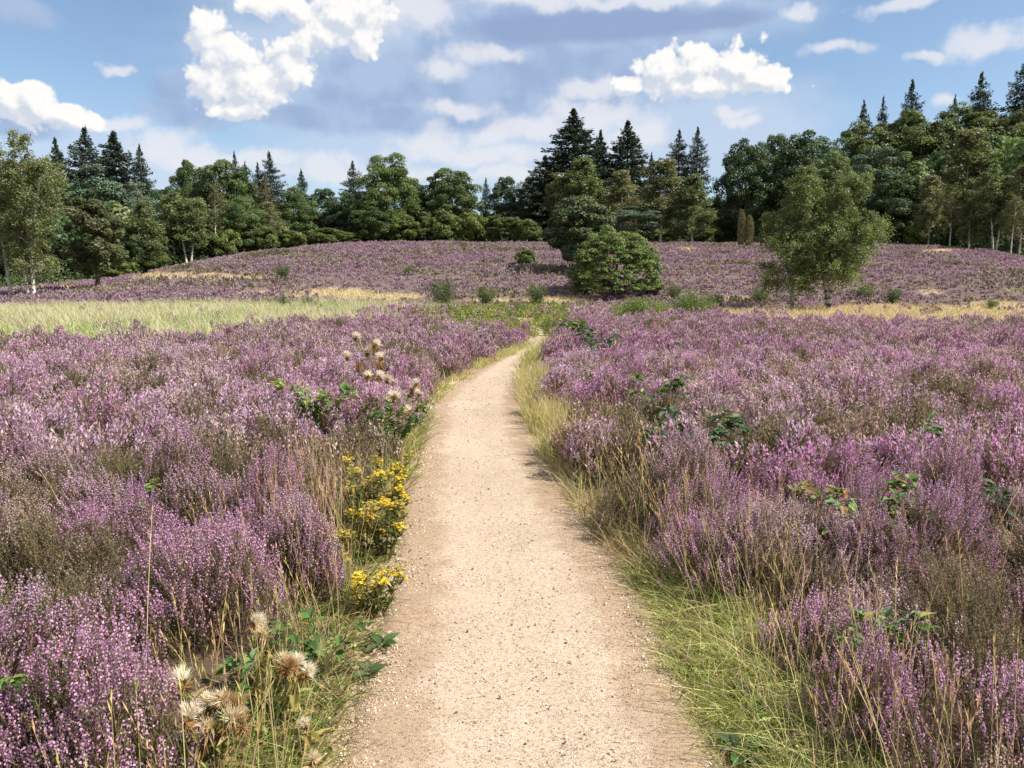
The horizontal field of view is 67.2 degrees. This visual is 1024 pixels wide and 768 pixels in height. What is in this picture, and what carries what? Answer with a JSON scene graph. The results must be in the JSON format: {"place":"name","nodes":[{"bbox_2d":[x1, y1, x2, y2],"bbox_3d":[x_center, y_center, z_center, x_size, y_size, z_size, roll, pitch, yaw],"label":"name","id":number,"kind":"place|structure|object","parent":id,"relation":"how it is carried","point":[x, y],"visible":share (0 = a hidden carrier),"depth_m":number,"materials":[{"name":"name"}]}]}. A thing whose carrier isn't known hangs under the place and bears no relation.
{"place":"outdoors","nodes":[
{"label":"outdoors","id":0,"kind":"place"},
{"bbox_2d":[0,291,504,344],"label":"grass","id":1,"kind":"structure","parent":0,"point":[81,321],"depth_m":30.82,"materials":[{"name":"green plant"}]},
{"bbox_2d":[0,227,1023,767],"bbox_3d":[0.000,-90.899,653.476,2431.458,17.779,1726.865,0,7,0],"label":"ground","id":2,"kind":"structure","parent":0,"point":[234,645],"depth_m":6.37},
{"bbox_2d":[0,142,37,292],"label":"birch tree","id":3,"kind":"object","parent":2,"relation":"on","point":[10,290],"visible":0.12,"depth_m":65.93,"materials":[{"name":"green plant"}]},
{"bbox_2d":[0,129,78,295],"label":"birch tree","id":4,"kind":"object","parent":2,"relation":"on","point":[21,200],"visible":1,"depth_m":63.64,"materials":[{"name":"green plant"}]},
{"bbox_2d":[0,652,80,735],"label":"bramble","id":5,"kind":"object","parent":2,"relation":"on","point":[15,678],"visible":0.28,"depth_m":2.43,"materials":[{"name":"green plant"}]},
{"bbox_2d":[54,125,100,272],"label":"fir tree","id":6,"kind":"object","parent":2,"relation":"on","point":[77,175],"visible":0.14,"depth_m":127.42,"materials":[{"name":"green plant"}]},
{"bbox_2d":[59,189,128,285],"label":"broadleaf tree","id":7,"kind":"object","parent":2,"relation":"on","point":[104,248],"visible":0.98,"depth_m":69.89,"materials":[{"name":"green plant"}]},
{"bbox_2d":[60,162,135,218],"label":"pine tree","id":8,"kind":"object","parent":2,"relation":"on","point":[115,189],"visible":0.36,"depth_m":107.52,"materials":[{"name":"green plant"}]},
{"bbox_2d":[74,130,152,216],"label":"fir tree","id":9,"kind":"object","parent":2,"relation":"on","point":[110,173],"visible":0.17,"depth_m":125.64,"materials":[{"name":"green plant"}]},
{"bbox_2d":[119,228,154,272],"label":"broadleaf tree","id":10,"kind":"object","parent":2,"relation":"on","point":[126,244],"visible":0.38,"depth_m":97.34,"materials":[{"name":"green plant"}]},
{"bbox_2d":[121,181,163,222],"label":"pine tree","id":11,"kind":"object","parent":2,"relation":"on","point":[134,190],"visible":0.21,"depth_m":107.32,"materials":[{"name":"green plant"}]},
{"bbox_2d":[129,143,156,197],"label":"spruce tree","id":12,"kind":"object","parent":2,"relation":"on","point":[140,168],"visible":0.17,"depth_m":129.21,"materials":[{"name":"green plant"}]},
{"bbox_2d":[122,200,169,272],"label":"birch tree","id":13,"kind":"object","parent":2,"relation":"on","point":[143,221],"visible":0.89,"depth_m":97.61,"materials":[{"name":"green plant"}]},
{"bbox_2d":[154,191,216,262],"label":"birch tree","id":14,"kind":"object","parent":2,"relation":"on","point":[192,224],"visible":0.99,"depth_m":101.50,"materials":[{"name":"green plant"}]},
{"bbox_2d":[168,159,212,251],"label":"oak tree","id":15,"kind":"object","parent":2,"relation":"on","point":[185,174],"visible":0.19,"depth_m":123.29,"materials":[{"name":"green plant"}]},
{"bbox_2d":[160,663,253,767],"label":"thistle","id":16,"kind":"object","parent":2,"relation":"on","point":[214,698],"visible":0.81,"depth_m":2.46,"materials":[{"name":"beige plant"}]},
{"bbox_2d":[204,182,231,256],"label":"birch tree","id":17,"kind":"object","parent":2,"relation":"on","point":[215,196],"visible":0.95,"depth_m":104.90,"materials":[{"name":"green plant"}]},
{"bbox_2d":[176,647,260,736],"bbox_3d":[-1.001,1.107,2.649,0.335,0.272,0.387,6,10,40],"label":"bramble","id":18,"kind":"object","parent":2,"relation":"on","point":[250,659],"visible":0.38,"depth_m":2.74,"materials":[{"name":"green plant"}]},
{"bbox_2d":[207,229,242,255],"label":"bush","id":19,"kind":"object","parent":2,"relation":"on","point":[219,239],"visible":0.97,"depth_m":105.30,"materials":[{"name":"green plant"}]},
{"bbox_2d":[195,159,259,217],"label":"oak tree","id":20,"kind":"object","parent":2,"relation":"on","point":[236,185],"visible":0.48,"depth_m":122.14,"materials":[{"name":"green plant"}]},
{"bbox_2d":[216,196,267,251],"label":"broadleaf tree","id":21,"kind":"object","parent":2,"relation":"on","point":[246,221],"visible":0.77,"depth_m":108.27,"materials":[{"name":"green plant"}]},
{"bbox_2d":[231,611,276,709],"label":"thistle","id":22,"kind":"object","parent":2,"relation":"on","point":[259,630],"visible":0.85,"depth_m":2.90,"materials":[{"name":"beige plant"}]},
{"bbox_2d":[248,226,279,250],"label":"bush","id":23,"kind":"object","parent":2,"relation":"on","point":[270,241],"visible":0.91,"depth_m":109.30,"materials":[{"name":"green plant"}]},
{"bbox_2d":[0,300,535,767],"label":"heather","id":24,"kind":"object","parent":2,"relation":"on","point":[48,556],"visible":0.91,"depth_m":4.68,"materials":[{"name":"purple plant"}]},
{"bbox_2d":[256,201,287,247],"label":"birch tree","id":25,"kind":"object","parent":2,"relation":"on","point":[267,206],"visible":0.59,"depth_m":113.66,"materials":[{"name":"green plant"}]},
{"bbox_2d":[253,151,294,223],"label":"spruce tree","id":26,"kind":"object","parent":2,"relation":"on","point":[270,180],"visible":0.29,"depth_m":130.28,"materials":[{"name":"green plant"}]},
{"bbox_2d":[32,339,532,767],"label":"grass","id":27,"kind":"structure","parent":2,"relation":"on","point":[417,434],"depth_m":3.15,"materials":[{"name":"green plant"}]},
{"bbox_2d":[277,230,306,248],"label":"bush","id":28,"kind":"object","parent":2,"relation":"on","point":[298,238],"visible":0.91,"depth_m":115.06,"materials":[{"name":"green plant"}]},
{"bbox_2d":[263,649,329,728],"bbox_3d":[-0.779,1.100,2.775,0.183,0.308,0.188,7,10,44],"label":"thistle","id":29,"kind":"object","parent":2,"relation":"on","point":[291,663],"visible":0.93,"depth_m":2.76,"materials":[{"name":"beige plant"}]},
{"bbox_2d":[275,185,318,231],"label":"oak tree","id":30,"kind":"object","parent":2,"relation":"on","point":[304,215],"visible":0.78,"depth_m":123.54,"materials":[{"name":"green plant"}]},
{"bbox_2d":[274,715,333,766],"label":"thistle","id":31,"kind":"object","parent":2,"relation":"on","point":[315,735],"visible":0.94,"depth_m":2.58,"materials":[{"name":"beige plant"}]},
{"bbox_2d":[264,605,382,682],"bbox_3d":[-0.812,1.058,3.055,0.509,0.287,0.360,3,8,23],"label":"bramble","id":32,"kind":"object","parent":2,"relation":"on","point":[308,614],"visible":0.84,"depth_m":3.05,"materials":[{"name":"green plant"}]},
{"bbox_2d":[302,228,347,244],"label":"bush","id":33,"kind":"object","parent":2,"relation":"on","point":[323,235],"visible":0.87,"depth_m":120.20,"materials":[{"name":"green plant"}]},
{"bbox_2d":[292,382,358,434],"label":"bramble","id":34,"kind":"object","parent":2,"relation":"on","point":[323,395],"visible":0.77,"depth_m":7.19,"materials":[{"name":"green plant"}]},
{"bbox_2d":[307,188,348,228],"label":"broadleaf tree","id":35,"kind":"object","parent":2,"relation":"on","point":[322,201],"visible":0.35,"depth_m":137.35,"materials":[{"name":"green plant"}]},
{"bbox_2d":[325,192,364,229],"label":"broadleaf tree","id":36,"kind":"object","parent":2,"relation":"on","point":[344,205],"visible":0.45,"depth_m":135.23,"materials":[{"name":"green plant"}]},
{"bbox_2d":[342,331,384,393],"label":"thistle","id":37,"kind":"object","parent":2,"relation":"on","point":[375,344],"visible":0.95,"depth_m":8.95,"materials":[{"name":"beige plant"}]},
{"bbox_2d":[345,501,383,564],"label":"ragwort","id":38,"kind":"object","parent":2,"relation":"on","point":[359,534],"visible":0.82,"depth_m":4.38,"materials":[{"name":"yellow plant"}]},
{"bbox_2d":[343,464,393,533],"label":"ragwort","id":39,"kind":"object","parent":2,"relation":"on","point":[376,496],"visible":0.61,"depth_m":4.87,"materials":[{"name":"yellow plant"}]},
{"bbox_2d":[347,199,394,240],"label":"oak tree","id":40,"kind":"object","parent":2,"relation":"on","point":[376,209],"visible":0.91,"depth_m":125.71,"materials":[{"name":"green plant"}]},
{"bbox_2d":[348,561,407,616],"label":"ragwort","id":41,"kind":"object","parent":2,"relation":"on","point":[379,586],"visible":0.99,"depth_m":3.72,"materials":[{"name":"yellow plant"}]},
{"bbox_2d":[352,369,411,430],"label":"thistle","id":42,"kind":"object","parent":2,"relation":"on","point":[393,395],"visible":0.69,"depth_m":8.10,"materials":[{"name":"beige plant"}]},
{"bbox_2d":[361,497,409,561],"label":"ragwort","id":43,"kind":"object","parent":2,"relation":"on","point":[399,529],"visible":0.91,"depth_m":4.41,"materials":[{"name":"yellow plant"}]},
{"bbox_2d":[360,450,413,531],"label":"ragwort","id":44,"kind":"object","parent":2,"relation":"on","point":[397,493],"visible":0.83,"depth_m":5.01,"materials":[{"name":"yellow plant"}]},
{"bbox_2d":[351,152,425,240],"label":"broadleaf tree","id":45,"kind":"object","parent":2,"relation":"on","point":[395,178],"visible":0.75,"depth_m":128.57,"materials":[{"name":"green plant"}]},
{"bbox_2d":[349,397,434,449],"bbox_3d":[-1.142,0.403,7.238,0.840,0.535,0.826,0,7,0],"label":"bramble","id":46,"kind":"object","parent":2,"relation":"on","point":[408,424],"visible":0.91,"depth_m":7.22,"materials":[{"name":"green plant"}]},
{"bbox_2d":[385,215,423,241],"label":"bush","id":47,"kind":"object","parent":2,"relation":"on","point":[408,232],"visible":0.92,"depth_m":127.41,"materials":[{"name":"green plant"}]},
{"bbox_2d":[427,272,458,303],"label":"bush","id":48,"kind":"object","parent":2,"relation":"on","point":[442,297],"visible":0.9,"depth_m":50.94,"materials":[{"name":"green plant"}]},
{"bbox_2d":[427,213,462,240],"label":"bush","id":49,"kind":"object","parent":2,"relation":"on","point":[447,221],"visible":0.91,"depth_m":128.23,"materials":[{"name":"green plant"}]},
{"bbox_2d":[417,167,484,240],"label":"oak tree","id":50,"kind":"object","parent":2,"relation":"on","point":[445,193],"visible":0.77,"depth_m":131.96,"materials":[{"name":"green plant"}]},
{"bbox_2d":[454,211,491,241],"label":"bush","id":51,"kind":"object","parent":2,"relation":"on","point":[472,226],"visible":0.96,"depth_m":129.29,"materials":[{"name":"green plant"}]},
{"bbox_2d":[485,214,519,241],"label":"bush","id":52,"kind":"object","parent":2,"relation":"on","point":[509,221],"visible":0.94,"depth_m":130.01,"materials":[{"name":"green plant"}]},
{"bbox_2d":[487,176,524,234],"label":"broadleaf tree","id":53,"kind":"object","parent":2,"relation":"on","point":[499,192],"visible":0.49,"depth_m":143.45,"materials":[{"name":"green plant"}]},
{"bbox_2d":[0,239,1023,309],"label":"heather","id":54,"kind":"object","parent":2,"relation":"on","point":[415,248],"visible":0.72,"depth_m":65.26,"materials":[{"name":"purple plant"}]},
{"bbox_2d":[0,121,1023,282],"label":"forest","id":55,"kind":"object","parent":2,"relation":"on","point":[1010,158],"visible":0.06,"depth_m":105.31,"materials":[{"name":"green plant"}]},
{"bbox_2d":[0,230,1023,286],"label":"undergrowth","id":56,"kind":"object","parent":2,"relation":"on","point":[939,238],"visible":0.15,"depth_m":101.20,"materials":[{"name":"green plant"}]},
{"bbox_2d":[0,308,1023,767],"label":"grass","id":57,"kind":"structure","parent":2,"relation":"on","point":[620,440],"depth_m":4.37,"materials":[{"name":"plant"}]},
{"bbox_2d":[509,219,542,241],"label":"bush","id":58,"kind":"object","parent":2,"relation":"on","point":[533,231],"visible":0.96,"depth_m":128.67,"materials":[{"name":"green plant"}]},
{"bbox_2d":[37,246,1023,324],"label":"grass","id":59,"kind":"structure","parent":2,"relation":"on","point":[914,311],"depth_m":49.04,"materials":[{"name":"plant"}]},
{"bbox_2d":[496,157,577,241],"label":"fir tree","id":60,"kind":"object","parent":2,"relation":"on","point":[531,199],"visible":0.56,"depth_m":135.54,"materials":[{"name":"green plant"}]},
{"bbox_2d":[400,298,702,337],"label":"undergrowth","id":61,"kind":"object","parent":2,"relation":"on","point":[465,311],"visible":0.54,"depth_m":31.09,"materials":[{"name":"leaf"},{"name":"petal"}]},
{"bbox_2d":[539,196,617,261],"bbox_3d":[5.598,-12.646,65.563,6.658,6.625,6.740,0,7,0],"label":"pine tree","id":62,"kind":"object","parent":2,"relation":"on","point":[564,234],"visible":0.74,"depth_m":64.01,"materials":[{"name":"green plant"}]},
{"bbox_2d":[514,107,642,241],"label":"fir tree","id":63,"kind":"object","parent":2,"relation":"on","point":[564,158],"visible":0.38,"depth_m":136.26,"materials":[{"name":"green plant"}]},
{"bbox_2d":[551,156,612,227],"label":"birch tree","id":64,"kind":"object","parent":2,"relation":"on","point":[583,168],"visible":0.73,"depth_m":119.74,"materials":[{"name":"green plant"}]},
{"bbox_2d":[564,224,666,293],"bbox_3d":[7.585,-8.979,56.479,7.391,5.311,7.265,0,7,0],"label":"bush","id":65,"kind":"object","parent":2,"relation":"on","point":[636,256],"visible":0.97,"depth_m":54.97,"materials":[{"name":"leaf"},{"name":"brown bark"}]},
{"bbox_2d":[601,168,643,233],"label":"birch tree","id":66,"kind":"object","parent":2,"relation":"on","point":[625,189],"visible":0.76,"depth_m":118.62,"materials":[{"name":"green plant"}]},
{"bbox_2d":[598,119,667,240],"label":"fir tree","id":67,"kind":"object","parent":2,"relation":"on","point":[622,152],"visible":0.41,"depth_m":136.88,"materials":[{"name":"green plant"}]},
{"bbox_2d":[612,205,660,239],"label":"pine tree","id":68,"kind":"object","parent":2,"relation":"on","point":[625,214],"visible":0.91,"depth_m":108.14,"materials":[{"name":"green plant"}]},
{"bbox_2d":[612,293,672,316],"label":"shrub","id":69,"kind":"object","parent":2,"relation":"on","point":[643,306],"visible":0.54,"depth_m":27.90,"materials":[{"name":"green plant"}]},
{"bbox_2d":[627,157,692,242],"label":"birch tree","id":70,"kind":"object","parent":2,"relation":"on","point":[665,167],"visible":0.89,"depth_m":112.47,"materials":[{"name":"green plant"}]},
{"bbox_2d":[624,372,698,424],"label":"bramble","id":71,"kind":"object","parent":2,"relation":"on","point":[678,381],"visible":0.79,"depth_m":7.97,"materials":[{"name":"green plant"}]},
{"bbox_2d":[652,129,702,235],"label":"spruce tree","id":72,"kind":"object","parent":2,"relation":"on","point":[678,155],"visible":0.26,"depth_m":141.19,"materials":[{"name":"green plant"}]},
{"bbox_2d":[667,173,718,242],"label":"birch tree","id":73,"kind":"object","parent":2,"relation":"on","point":[693,184],"visible":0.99,"depth_m":110.95,"materials":[{"name":"green plant"}]},
{"bbox_2d":[670,289,721,313],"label":"shrub","id":74,"kind":"object","parent":2,"relation":"on","point":[685,303],"visible":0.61,"depth_m":31.15,"materials":[{"name":"green plant"}]},
{"bbox_2d":[677,126,717,241],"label":"spruce tree","id":75,"kind":"object","parent":2,"relation":"on","point":[700,161],"visible":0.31,"depth_m":139.50,"materials":[{"name":"green plant"}]},
{"bbox_2d":[642,406,753,455],"bbox_3d":[1.435,0.473,5.804,0.848,0.583,0.802,0,7,0],"label":"bramble","id":76,"kind":"object","parent":2,"relation":"on","point":[736,418],"visible":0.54,"depth_m":5.83,"materials":[{"name":"green plant"}]},
{"bbox_2d":[702,198,736,242],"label":"oak tree","id":77,"kind":"object","parent":2,"relation":"on","point":[725,228],"visible":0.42,"depth_m":124.79,"materials":[{"name":"green plant"}]},
{"bbox_2d":[709,730,775,767],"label":"weed","id":78,"kind":"object","parent":2,"relation":"on","point":[724,736],"visible":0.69,"depth_m":2.64,"materials":[{"name":"green plant"}]},
{"bbox_2d":[711,137,780,241],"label":"oak tree","id":79,"kind":"object","parent":2,"relation":"on","point":[736,165],"visible":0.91,"depth_m":119.34,"materials":[{"name":"green plant"}]},
{"bbox_2d":[500,322,1021,767],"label":"grass","id":80,"kind":"structure","parent":2,"relation":"on","point":[541,415],"depth_m":3.23,"materials":[{"name":"green plant"}]},
{"bbox_2d":[753,133,790,235],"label":"oak tree","id":81,"kind":"object","parent":2,"relation":"on","point":[778,140],"visible":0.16,"depth_m":125.26,"materials":[{"name":"green plant"}]},
{"bbox_2d":[523,299,1023,767],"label":"heather","id":82,"kind":"object","parent":2,"relation":"on","point":[794,447],"visible":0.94,"depth_m":5.05,"materials":[{"name":"purple plant"}]},
{"bbox_2d":[768,129,847,239],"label":"oak tree","id":83,"kind":"object","parent":2,"relation":"on","point":[794,153],"visible":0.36,"depth_m":117.49,"materials":[{"name":"green plant"}]},
{"bbox_2d":[742,162,900,310],"bbox_3d":[18.114,-8.515,45.222,8.311,8.862,5.628,0,7,0],"label":"birch tree","id":84,"kind":"object","parent":2,"relation":"on","point":[826,261],"visible":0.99,"depth_m":44.87,"materials":[{"name":"green plant"}]},
{"bbox_2d":[797,150,858,233],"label":"oak tree","id":85,"kind":"object","parent":2,"relation":"on","point":[827,167],"visible":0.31,"depth_m":107.67,"materials":[{"name":"green plant"}]},
{"bbox_2d":[826,120,892,208],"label":"beech tree","id":86,"kind":"object","parent":2,"relation":"on","point":[856,142],"visible":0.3,"depth_m":127.64,"materials":[{"name":"green plant"}]},
{"bbox_2d":[803,471,931,536],"bbox_3d":[1.894,0.745,4.094,0.617,0.500,0.550,2,8,15],"label":"bramble","id":87,"kind":"object","parent":2,"relation":"on","point":[893,483],"visible":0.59,"depth_m":4.12,"materials":[{"name":"green plant"}]},
{"bbox_2d":[840,146,906,238],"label":"pine tree","id":88,"kind":"object","parent":2,"relation":"on","point":[878,175],"visible":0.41,"depth_m":110.11,"materials":[{"name":"green plant"}]},
{"bbox_2d":[830,606,940,686],"bbox_3d":[1.384,0.988,2.918,0.340,0.329,0.300,0,7,0],"label":"bramble","id":89,"kind":"object","parent":2,"relation":"on","point":[888,612],"visible":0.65,"depth_m":2.90,"materials":[{"name":"green plant"}]},
{"bbox_2d":[861,173,931,243],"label":"broadleaf tree","id":90,"kind":"object","parent":2,"relation":"on","point":[884,202],"visible":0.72,"depth_m":106.12,"materials":[{"name":"green plant"}]},
{"bbox_2d":[871,109,954,205],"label":"beech tree","id":91,"kind":"object","parent":2,"relation":"on","point":[923,136],"visible":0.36,"depth_m":128.12,"materials":[{"name":"green plant"}]},
{"bbox_2d":[902,220,939,244],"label":"bush","id":92,"kind":"object","parent":2,"relation":"on","point":[910,233],"visible":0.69,"depth_m":103.42,"materials":[{"name":"green plant"}]},
{"bbox_2d":[907,173,953,244],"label":"birch tree","id":93,"kind":"object","parent":2,"relation":"on","point":[930,192],"visible":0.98,"depth_m":101.23,"materials":[{"name":"green plant"}]},
{"bbox_2d":[935,181,964,246],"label":"birch tree","id":94,"kind":"object","parent":2,"relation":"on","point":[953,193],"visible":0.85,"depth_m":97.96,"materials":[{"name":"green plant"}]},
{"bbox_2d":[925,126,1004,245],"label":"birch tree","id":95,"kind":"object","parent":2,"relation":"on","point":[970,140],"visible":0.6,"depth_m":104.24,"materials":[{"name":"green plant"}]},
{"bbox_2d":[946,178,989,248],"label":"birch tree","id":96,"kind":"object","parent":2,"relation":"on","point":[964,226],"visible":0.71,"depth_m":95.77,"materials":[{"name":"green plant"}]},
{"bbox_2d":[917,102,1020,229],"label":"beech tree","id":97,"kind":"object","parent":2,"relation":"on","point":[985,119],"visible":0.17,"depth_m":129.62,"materials":[{"name":"green plant"}]},
{"bbox_2d":[952,71,1005,222],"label":"spruce tree","id":98,"kind":"object","parent":2,"relation":"on","point":[983,95],"visible":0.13,"depth_m":145.75,"materials":[{"name":"green plant"}]},
{"bbox_2d":[970,167,1021,250],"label":"birch tree","id":99,"kind":"object","parent":2,"relation":"on","point":[1002,184],"visible":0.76,"depth_m":92.72,"materials":[{"name":"green plant"}]},
{"bbox_2d":[979,479,1020,534],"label":"bramble","id":100,"kind":"object","parent":2,"relation":"on","point":[988,492],"visible":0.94,"depth_m":4.47,"materials":[{"name":"green plant"}]},
{"bbox_2d":[996,64,1023,139],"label":"spruce tree","id":101,"kind":"object","parent":2,"relation":"on","point":[1013,107],"visible":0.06,"depth_m":144.30,"materials":[{"name":"green plant"}]},
{"bbox_2d":[997,164,1023,254],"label":"birch tree","id":102,"kind":"object","parent":2,"relation":"on","point":[1018,177],"visible":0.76,"depth_m":89.94,"materials":[{"name":"green plant"}]},
{"bbox_2d":[1000,193,1023,253],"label":"birch tree","id":103,"kind":"object","parent":2,"relation":"on","point":[1016,220],"visible":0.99,"depth_m":86.19,"materials":[{"name":"green plant"}]},
{"bbox_2d":[0,0,1023,214],"label":"sky","id":104,"kind":"structure","parent":0,"point":[478,88],"materials":[{"name":"blue"}]},
{"bbox_2d":[332,317,733,767],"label":"path","id":105,"kind":"structure","parent":0,"point":[409,736],"depth_m":3.52,"materials":[{"name":"beige gravel"}]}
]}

